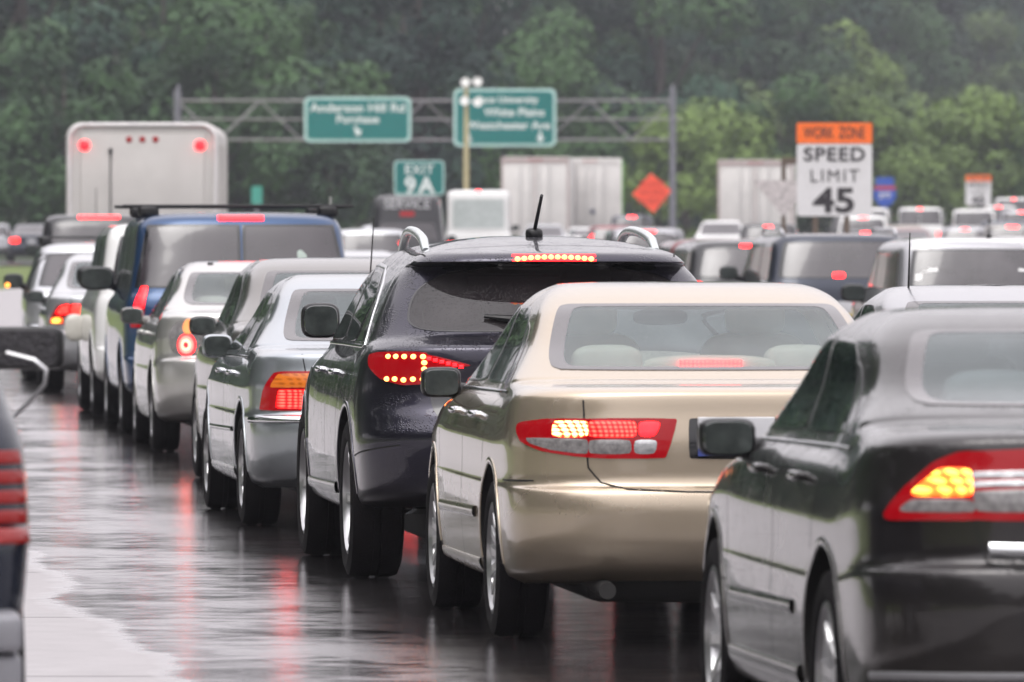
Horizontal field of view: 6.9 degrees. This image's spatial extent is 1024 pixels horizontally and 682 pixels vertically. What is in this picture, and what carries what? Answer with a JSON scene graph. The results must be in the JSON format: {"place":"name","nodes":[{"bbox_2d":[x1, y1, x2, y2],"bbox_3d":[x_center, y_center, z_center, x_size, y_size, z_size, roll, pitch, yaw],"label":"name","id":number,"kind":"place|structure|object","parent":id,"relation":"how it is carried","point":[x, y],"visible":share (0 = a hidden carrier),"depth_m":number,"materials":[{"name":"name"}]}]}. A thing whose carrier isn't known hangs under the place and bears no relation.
{"place":"outdoors","nodes":[
{"label":"outdoors","id":0,"kind":"place"},
{"bbox_2d":[0,265,31,289],"bbox_3d":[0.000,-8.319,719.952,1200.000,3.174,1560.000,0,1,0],"label":"ground","id":1,"kind":"structure","parent":0,"point":[24,271],"depth_m":299.42,"materials":[{"name":"green plant"}]},
{"bbox_2d":[0,261,32,264],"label":"side road","id":2,"kind":"structure","parent":0,"point":[16,263],"depth_m":330.19,"materials":[{"name":"asphalt"}]},
{"bbox_2d":[0,223,11,260],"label":"hatchback","id":3,"kind":"object","parent":2,"relation":"on","point":[4,231],"visible":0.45,"depth_m":337.18,"materials":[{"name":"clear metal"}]},
{"bbox_2d":[6,224,43,261],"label":"sedan","id":4,"kind":"object","parent":2,"relation":"on","point":[21,237],"visible":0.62,"depth_m":332.25,"materials":[{"name":"grey paint"}]},
{"bbox_2d":[0,288,700,681],"bbox_3d":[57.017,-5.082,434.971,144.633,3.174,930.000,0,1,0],"label":"road","id":5,"kind":"structure","parent":0,"point":[146,562],"depth_m":38.11,"materials":[{"name":"asphalt"}]},
{"bbox_2d":[0,327,63,681],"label":"suv","id":6,"kind":"object","parent":5,"relation":"on","point":[31,348],"visible":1,"depth_m":22.51,"materials":[{"name":"black metal"}]},
{"bbox_2d":[3,236,96,380],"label":"estate car","id":7,"kind":"object","parent":5,"relation":"on","point":[50,259],"visible":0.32,"depth_m":98.80,"materials":[{"name":"white metal"}]},
{"bbox_2d":[27,253,93,390],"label":"sedan","id":8,"kind":"object","parent":5,"relation":"on","point":[61,302],"visible":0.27,"depth_m":92.32,"materials":[{"name":"silver metal"}]},
{"bbox_2d":[25,211,134,255],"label":"pickup truck","id":9,"kind":"object","parent":5,"relation":"on","point":[96,224],"visible":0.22,"depth_m":129.34,"materials":[{"name":"grey metal"}]},
{"bbox_2d":[64,224,127,415],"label":"suv","id":10,"kind":"object","parent":5,"relation":"on","point":[85,327],"visible":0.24,"depth_m":79.09,"materials":[{"name":"white metal"}]},
{"bbox_2d":[66,122,227,214],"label":"box truck","id":11,"kind":"object","parent":5,"relation":"on","point":[109,166],"visible":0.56,"depth_m":141.95,"materials":[{"name":"metal"}]},
{"bbox_2d":[120,261,254,450],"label":"sedan","id":12,"kind":"object","parent":5,"relation":"on","point":[167,342],"visible":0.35,"depth_m":65.89,"materials":[{"name":"silver metal"}]},
{"bbox_2d":[79,197,353,432],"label":"van","id":13,"kind":"object","parent":5,"relation":"on","point":[158,250],"visible":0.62,"depth_m":71.86,"materials":[{"name":"blue metal"}]},
{"bbox_2d":[189,258,386,477],"bbox_3d":[-1.164,0.196,57.419,1.918,1.516,4.850,0,1,-6],"label":"sedan","id":14,"kind":"object","parent":5,"relation":"on","point":[255,282],"visible":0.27,"depth_m":56.50,"materials":[{"name":"grey paint"}]},
{"bbox_2d":[202,217,374,524],"bbox_3d":[-0.809,0.155,50.380,1.943,1.764,4.984,0,1,-6],"label":"sedan","id":15,"kind":"object","parent":5,"relation":"on","point":[271,354],"visible":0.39,"depth_m":49.00,"materials":[{"name":"silver metal"}]},
{"bbox_2d":[344,250,391,257],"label":"sedan","id":16,"kind":"object","parent":5,"relation":"on","point":[363,254],"visible":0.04,"depth_m":111.46,"materials":[{"name":"silver metal"}]},
{"bbox_2d":[341,229,410,253],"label":"people carrier","id":17,"kind":"object","parent":5,"relation":"on","point":[387,240],"visible":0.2,"depth_m":196.27,"materials":[{"name":"white metal"}]},
{"bbox_2d":[342,234,400,252],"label":"rear window","id":18,"kind":"structure","parent":17,"relation":"in","point":[381,242],"depth_m":196.22,"materials":[{"name":"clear glass"}]},
{"bbox_2d":[372,195,455,247],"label":"van","id":19,"kind":"object","parent":5,"relation":"on","point":[423,213],"visible":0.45,"depth_m":213.26,"materials":[{"name":"grey metal"}]},
{"bbox_2d":[394,160,444,196],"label":"exit sign","id":20,"kind":"object","parent":5,"relation":"on","point":[419,177],"visible":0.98,"depth_m":239.95,"materials":[{"name":"metal"}]},
{"bbox_2d":[174,84,680,227],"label":"sign gantry","id":21,"kind":"object","parent":5,"relation":"on","point":[671,100],"visible":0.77,"depth_m":311.21,"materials":[{"name":"metal"}]},
{"bbox_2d":[304,97,410,141],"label":"overhead sign","id":22,"kind":"object","parent":21,"relation":"attached to","point":[357,119],"visible":1,"depth_m":311.05,"materials":[{"name":"metal"}]},
{"bbox_2d":[453,88,555,146],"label":"overhead sign","id":23,"kind":"object","parent":21,"relation":"attached to","point":[512,117],"visible":1,"depth_m":311.04,"materials":[{"name":"metal"}]},
{"bbox_2d":[460,77,481,189],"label":"floodlight pole","id":24,"kind":"object","parent":5,"relation":"on","point":[464,99],"visible":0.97,"depth_m":274.87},
{"bbox_2d":[444,190,519,239],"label":"van","id":25,"kind":"object","parent":5,"relation":"on","point":[477,213],"visible":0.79,"depth_m":261.12,"materials":[{"name":"white paint"}]},
{"bbox_2d":[297,194,697,576],"bbox_3d":[-0.001,0.198,42.823,2.003,1.855,4.862,0,1,-6],"label":"crossover","id":26,"kind":"object","parent":5,"relation":"on","point":[370,411],"visible":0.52,"depth_m":40.89,"materials":[{"name":"blue paint"}]},
{"bbox_2d":[333,269,373,338],"bbox_3d":[-0.739,-0.182,43.069,0.307,0.363,1.143,0,1,-6],"label":"side window","id":27,"kind":"structure","parent":26,"relation":"in","point":[342,329],"depth_m":42.76,"materials":[{"name":"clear glass"}]},
{"bbox_2d":[346,269,382,340],"bbox_3d":[-0.713,-0.175,42.127,0.176,0.355,0.824,0,1,-6],"label":"side window","id":28,"kind":"structure","parent":26,"relation":"in","point":[370,292],"depth_m":42.14,"materials":[{"name":"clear glass"}]},
{"bbox_2d":[407,264,670,331],"bbox_3d":[0.197,-0.205,40.791,1.393,0.340,0.326,0,1,-6],"label":"rear window","id":29,"kind":"structure","parent":26,"relation":"in","point":[457,301],"depth_m":40.81,"materials":[{"name":"black glass"}]},
{"bbox_2d":[501,157,574,235],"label":"lorry trailer","id":30,"kind":"object","parent":5,"relation":"on","point":[526,182],"visible":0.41,"depth_m":326.95,"materials":[{"name":"white"}]},
{"bbox_2d":[522,224,566,236],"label":"sedan","id":31,"kind":"object","parent":5,"relation":"on","point":[553,230],"visible":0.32,"depth_m":299.18,"materials":[{"name":"silver metal"}]},
{"bbox_2d":[572,158,622,226],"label":"lorry trailer","id":32,"kind":"object","parent":5,"relation":"on","point":[598,191],"visible":0.45,"depth_m":333.95,"materials":[{"name":"white"}]},
{"bbox_2d":[581,225,628,239],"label":"hatchback","id":33,"kind":"object","parent":5,"relation":"on","point":[598,231],"visible":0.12,"depth_m":281.33,"materials":[{"name":"grey metal"}]},
{"bbox_2d":[611,215,654,227],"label":"estate car","id":34,"kind":"object","parent":5,"relation":"on","point":[633,220],"visible":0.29,"depth_m":321.29,"materials":[{"name":"grey metal"}]},
{"bbox_2d":[420,281,853,636],"bbox_3d":[0.671,0.472,36.502,1.989,1.456,4.810,0,1,-6],"label":"sedan","id":35,"kind":"object","parent":5,"relation":"on","point":[566,454],"visible":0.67,"depth_m":34.81,"materials":[{"name":"beige metal"}]},
{"bbox_2d":[604,227,684,246],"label":"estate car","id":36,"kind":"object","parent":5,"relation":"on","point":[662,235],"visible":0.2,"depth_m":181.35,"materials":[{"name":"white metal"}]},
{"bbox_2d":[632,173,670,227],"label":"road work sign","id":37,"kind":"object","parent":5,"relation":"on","point":[651,192],"visible":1,"depth_m":289.95,"materials":[{"name":"metal"}]},
{"bbox_2d":[659,238,754,252],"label":"estate car","id":38,"kind":"object","parent":5,"relation":"on","point":[670,246],"visible":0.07,"depth_m":120.11,"materials":[{"name":"grey metal"}]},
{"bbox_2d":[673,240,753,281],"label":"minivan","id":39,"kind":"object","parent":5,"relation":"on","point":[704,260],"visible":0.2,"depth_m":112.78,"materials":[{"name":"grey metal"}]},
{"bbox_2d":[690,220,742,238],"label":"sedan","id":40,"kind":"object","parent":5,"relation":"on","point":[720,229],"visible":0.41,"depth_m":276.03,"materials":[{"name":"white paint"}]},
{"bbox_2d":[718,160,795,225],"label":"lorry trailer","id":41,"kind":"object","parent":5,"relation":"on","point":[743,199],"visible":0.49,"depth_m":329.96,"materials":[{"name":"white"}]},
{"bbox_2d":[739,223,797,238],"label":"hatchback","id":42,"kind":"object","parent":5,"relation":"on","point":[751,231],"visible":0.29,"depth_m":240.33,"materials":[{"name":"grey metal"}]},
{"bbox_2d":[753,157,796,233],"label":"yield sign","id":43,"kind":"object","parent":5,"relation":"on","point":[781,195],"visible":0.56,"depth_m":164.97,"materials":[{"name":"white metal"}]},
{"bbox_2d":[719,227,901,316],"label":"minivan","id":44,"kind":"object","parent":5,"relation":"on","point":[831,264],"visible":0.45,"depth_m":105.28,"materials":[{"name":"grey metal"}]},
{"bbox_2d":[797,123,871,232],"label":"speed limit sign","id":45,"kind":"object","parent":5,"relation":"on","point":[834,179],"visible":0.97,"depth_m":149.97,"materials":[{"name":"white metal"}]},
{"bbox_2d":[697,306,1023,681],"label":"sedan","id":46,"kind":"object","parent":5,"relation":"on","point":[865,516],"visible":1,"depth_m":25.00,"materials":[{"name":"grey paint"}]},
{"bbox_2d":[832,215,889,232],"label":"pickup truck","id":47,"kind":"object","parent":5,"relation":"on","point":[864,222],"visible":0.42,"depth_m":292.28,"materials":[{"name":"white metal"}]},
{"bbox_2d":[873,177,895,207],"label":"route sign","id":48,"kind":"object","parent":5,"relation":"on","point":[884,196],"visible":1,"depth_m":379.94,"materials":[{"name":"metal"}]},
{"bbox_2d":[891,228,931,238],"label":"sedan","id":49,"kind":"object","parent":5,"relation":"on","point":[902,233],"visible":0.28,"depth_m":283.14,"materials":[{"name":"white paint"}]},
{"bbox_2d":[898,207,951,236],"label":"van","id":50,"kind":"object","parent":5,"relation":"on","point":[931,220],"visible":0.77,"depth_m":356.22,"materials":[{"name":"white metal"}]},
{"bbox_2d":[841,219,1023,317],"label":"minivan","id":51,"kind":"object","parent":5,"relation":"on","point":[989,259],"visible":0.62,"depth_m":90.32,"materials":[{"name":"white metal"}]},
{"bbox_2d":[853,233,1023,320],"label":"sedan","id":52,"kind":"object","parent":5,"relation":"on","point":[909,296],"visible":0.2,"depth_m":46.55,"materials":[{"name":"grey paint"}]},
{"bbox_2d":[939,227,984,236],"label":"hatchback","id":53,"kind":"object","parent":5,"relation":"on","point":[961,231],"visible":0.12,"depth_m":262.31,"materials":[{"name":"white metal"}]},
{"bbox_2d":[949,209,996,226],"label":"suv","id":54,"kind":"object","parent":5,"relation":"on","point":[969,217],"visible":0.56,"depth_m":357.25,"materials":[{"name":"white metal"}]},
{"bbox_2d":[983,224,1023,237],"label":"people carrier","id":55,"kind":"object","parent":5,"relation":"on","point":[1006,230],"visible":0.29,"depth_m":232.31,"materials":[{"name":"white metal"}]},
{"bbox_2d":[987,228,1023,237],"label":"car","id":56,"kind":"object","parent":55,"relation":"in","point":[995,232],"depth_m":232.28,"materials":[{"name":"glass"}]},
{"bbox_2d":[0,20,1016,260],"bbox_3d":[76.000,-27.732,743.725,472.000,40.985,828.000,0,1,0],"label":"hills","id":57,"kind":"structure","parent":0,"point":[362,223],"depth_m":416.18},
{"bbox_2d":[0,150,29,222],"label":"tree","id":58,"kind":"object","parent":57,"relation":"on","point":[6,187],"visible":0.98,"depth_m":368.27,"materials":[{"name":"green plant"}]},
{"bbox_2d":[1,0,74,70],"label":"tree","id":59,"kind":"object","parent":57,"relation":"on","point":[65,3],"visible":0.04,"depth_m":431.06,"materials":[{"name":"green plant"}]},
{"bbox_2d":[0,0,93,108],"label":"tree","id":60,"kind":"object","parent":57,"relation":"on","point":[25,12],"visible":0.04,"depth_m":410.21,"materials":[{"name":"green plant"}]},
{"bbox_2d":[0,0,100,210],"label":"tree","id":61,"kind":"object","parent":57,"relation":"on","point":[70,89],"visible":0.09,"depth_m":387.36,"materials":[{"name":"green plant"}]},
{"bbox_2d":[0,16,151,255],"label":"tree","id":62,"kind":"object","parent":57,"relation":"on","point":[45,199],"visible":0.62,"depth_m":372.45,"materials":[{"name":"green plant"}]},
{"bbox_2d":[27,0,170,72],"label":"tree","id":63,"kind":"object","parent":57,"relation":"on","point":[80,7],"visible":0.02,"depth_m":446.44,"materials":[{"name":"green plant"}]},
{"bbox_2d":[36,0,207,122],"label":"tree","id":64,"kind":"object","parent":57,"relation":"on","point":[139,55],"visible":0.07,"depth_m":397.86,"materials":[{"name":"green plant"}]},
{"bbox_2d":[80,0,229,93],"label":"tree","id":65,"kind":"object","parent":57,"relation":"on","point":[151,3],"visible":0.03,"depth_m":432.16,"materials":[{"name":"green plant"}]},
{"bbox_2d":[69,0,266,111],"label":"tree","id":66,"kind":"object","parent":57,"relation":"on","point":[140,36],"visible":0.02,"depth_m":415.21,"materials":[{"name":"green plant"}]},
{"bbox_2d":[84,0,327,212],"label":"tree","id":67,"kind":"object","parent":57,"relation":"on","point":[189,65],"visible":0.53,"depth_m":380.68,"materials":[{"name":"green plant"}]},
{"bbox_2d":[135,0,394,227],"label":"tree","id":68,"kind":"object","parent":57,"relation":"on","point":[285,58],"visible":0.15,"depth_m":393.58,"materials":[{"name":"green plant"}]},
{"bbox_2d":[200,0,339,75],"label":"tree","id":69,"kind":"object","parent":57,"relation":"on","point":[316,21],"visible":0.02,"depth_m":432.59,"materials":[{"name":"green plant"}]},
{"bbox_2d":[218,0,361,142],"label":"tree","id":70,"kind":"object","parent":57,"relation":"on","point":[301,19],"visible":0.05,"depth_m":415.31,"materials":[{"name":"green plant"}]},
{"bbox_2d":[233,77,415,229],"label":"tree","id":71,"kind":"object","parent":57,"relation":"on","point":[336,155],"visible":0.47,"depth_m":380.15,"materials":[{"name":"green plant"}]},
{"bbox_2d":[277,0,469,148],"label":"tree","id":72,"kind":"object","parent":57,"relation":"on","point":[349,30],"visible":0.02,"depth_m":441.53,"materials":[{"name":"green plant"}]},
{"bbox_2d":[325,0,481,142],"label":"tree","id":73,"kind":"object","parent":57,"relation":"on","point":[376,25],"visible":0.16,"depth_m":422.24,"materials":[{"name":"green plant"}]},
{"bbox_2d":[307,0,523,218],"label":"tree","id":74,"kind":"object","parent":57,"relation":"on","point":[418,83],"visible":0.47,"depth_m":408.83,"materials":[{"name":"green plant"}]},
{"bbox_2d":[392,0,559,47],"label":"tree","id":75,"kind":"object","parent":57,"relation":"on","point":[530,13],"visible":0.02,"depth_m":498.99,"materials":[{"name":"green plant"}]},
{"bbox_2d":[385,50,574,238],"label":"tree","id":76,"kind":"object","parent":57,"relation":"on","point":[492,183],"visible":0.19,"depth_m":412.23,"materials":[{"name":"green plant"}]},
{"bbox_2d":[444,0,565,77],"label":"tree","id":77,"kind":"object","parent":57,"relation":"on","point":[488,8],"visible":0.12,"depth_m":466.51,"materials":[{"name":"green plant"}]},
{"bbox_2d":[487,18,572,156],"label":"tree","id":78,"kind":"object","parent":57,"relation":"on","point":[539,27],"visible":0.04,"depth_m":466.42,"materials":[{"name":"green plant"}]},
{"bbox_2d":[478,0,601,85],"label":"tree","id":79,"kind":"object","parent":57,"relation":"on","point":[549,8],"visible":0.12,"depth_m":499.88,"materials":[{"name":"green plant"}]},
{"bbox_2d":[450,8,660,206],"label":"tree","id":80,"kind":"object","parent":57,"relation":"on","point":[571,79],"visible":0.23,"depth_m":448.96,"materials":[{"name":"green plant"}]},
{"bbox_2d":[475,0,670,108],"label":"tree","id":81,"kind":"object","parent":57,"relation":"on","point":[634,78],"visible":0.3,"depth_m":500.72,"materials":[{"name":"green plant"}]},
{"bbox_2d":[556,79,680,227],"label":"tree","id":82,"kind":"object","parent":57,"relation":"on","point":[616,107],"visible":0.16,"depth_m":461.51,"materials":[{"name":"green plant"}]},
{"bbox_2d":[576,0,691,110],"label":"tree","id":83,"kind":"object","parent":57,"relation":"on","point":[616,15],"visible":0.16,"depth_m":505.27,"materials":[{"name":"green plant"}]},
{"bbox_2d":[593,0,760,226],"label":"tree","id":84,"kind":"object","parent":57,"relation":"on","point":[698,8],"visible":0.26,"depth_m":500.73,"materials":[{"name":"green plant"}]},
{"bbox_2d":[623,105,734,238],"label":"tree","id":85,"kind":"object","parent":57,"relation":"on","point":[693,143],"visible":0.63,"depth_m":438.39,"materials":[{"name":"green plant"}]},
{"bbox_2d":[628,74,748,236],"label":"tree","id":86,"kind":"object","parent":57,"relation":"on","point":[720,92],"visible":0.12,"depth_m":493.45,"materials":[{"name":"green plant"}]},
{"bbox_2d":[622,0,781,88],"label":"tree","id":87,"kind":"object","parent":57,"relation":"on","point":[729,59],"visible":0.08,"depth_m":550.45,"materials":[{"name":"green plant"}]},
{"bbox_2d":[638,0,782,97],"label":"tree","id":88,"kind":"object","parent":57,"relation":"on","point":[703,47],"visible":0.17,"depth_m":547.62,"materials":[{"name":"green plant"}]},
{"bbox_2d":[642,97,796,232],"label":"tree","id":89,"kind":"object","parent":57,"relation":"on","point":[745,140],"visible":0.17,"depth_m":446.13,"materials":[{"name":"green plant"}]},
{"bbox_2d":[652,0,854,123],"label":"tree","id":90,"kind":"object","parent":57,"relation":"on","point":[770,53],"visible":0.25,"depth_m":551.32,"materials":[{"name":"green plant"}]},
{"bbox_2d":[721,80,792,141],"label":"tree","id":91,"kind":"object","parent":57,"relation":"on","point":[753,95],"visible":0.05,"depth_m":532.29,"materials":[{"name":"green plant"}]},
{"bbox_2d":[717,70,834,232],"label":"tree","id":92,"kind":"object","parent":57,"relation":"on","point":[812,94],"visible":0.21,"depth_m":450.66,"materials":[{"name":"green plant"}]},
{"bbox_2d":[768,0,863,91],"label":"tree","id":93,"kind":"object","parent":57,"relation":"on","point":[811,7],"visible":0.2,"depth_m":601.84,"materials":[{"name":"green plant"}]},
{"bbox_2d":[785,0,891,61],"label":"tree","id":94,"kind":"object","parent":57,"relation":"on","point":[829,19],"visible":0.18,"depth_m":629.56,"materials":[{"name":"green plant"}]},
{"bbox_2d":[757,68,929,232],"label":"tree","id":95,"kind":"object","parent":57,"relation":"on","point":[845,92],"visible":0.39,"depth_m":454.28,"materials":[{"name":"green plant"}]},
{"bbox_2d":[810,18,934,125],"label":"tree","id":96,"kind":"object","parent":57,"relation":"on","point":[885,68],"visible":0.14,"depth_m":606.15,"materials":[{"name":"green plant"}]},
{"bbox_2d":[833,0,950,105],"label":"tree","id":97,"kind":"object","parent":57,"relation":"on","point":[904,30],"visible":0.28,"depth_m":644.51,"materials":[{"name":"green plant"}]},
{"bbox_2d":[831,93,978,226],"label":"tree","id":98,"kind":"object","parent":57,"relation":"on","point":[907,163],"visible":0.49,"depth_m":450.00,"materials":[{"name":"green plant"}]},
{"bbox_2d":[871,0,983,137],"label":"tree","id":99,"kind":"object","parent":57,"relation":"on","point":[936,62],"visible":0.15,"depth_m":655.19,"materials":[{"name":"green plant"}]},
{"bbox_2d":[892,0,984,97],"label":"tree","id":100,"kind":"object","parent":57,"relation":"on","point":[954,9],"visible":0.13,"depth_m":702.07,"materials":[{"name":"green plant"}]},
{"bbox_2d":[901,85,1023,226],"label":"tree","id":101,"kind":"object","parent":57,"relation":"on","point":[979,124],"visible":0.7,"depth_m":455.76,"materials":[{"name":"green plant"}]},
{"bbox_2d":[948,0,1004,60],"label":"tree","id":102,"kind":"object","parent":57,"relation":"on","point":[983,7],"visible":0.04,"depth_m":738.64,"materials":[{"name":"green plant"}]},
{"bbox_2d":[966,175,990,208],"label":"speed limit sign","id":103,"kind":"object","parent":57,"relation":"on","point":[978,193],"visible":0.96,"depth_m":389.94,"materials":[{"name":"white metal"}]},
{"bbox_2d":[954,7,1023,163],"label":"tree","id":104,"kind":"object","parent":57,"relation":"on","point":[984,31],"visible":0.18,"depth_m":712.52,"materials":[{"name":"green plant"}]},
{"bbox_2d":[961,0,1023,102],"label":"tree","id":105,"kind":"object","parent":57,"relation":"on","point":[1011,55],"visible":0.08,"depth_m":743.77,"materials":[{"name":"green plant"}]},
{"bbox_2d":[965,107,1023,208],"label":"tree","id":106,"kind":"object","parent":57,"relation":"on","point":[1019,156],"visible":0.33,"depth_m":457.08,"materials":[{"name":"green plant"}]},
{"bbox_2d":[983,0,1023,64],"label":"tree","id":107,"kind":"object","parent":57,"relation":"on","point":[1018,4],"visible":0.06,"depth_m":775.54,"materials":[{"name":"green plant"}]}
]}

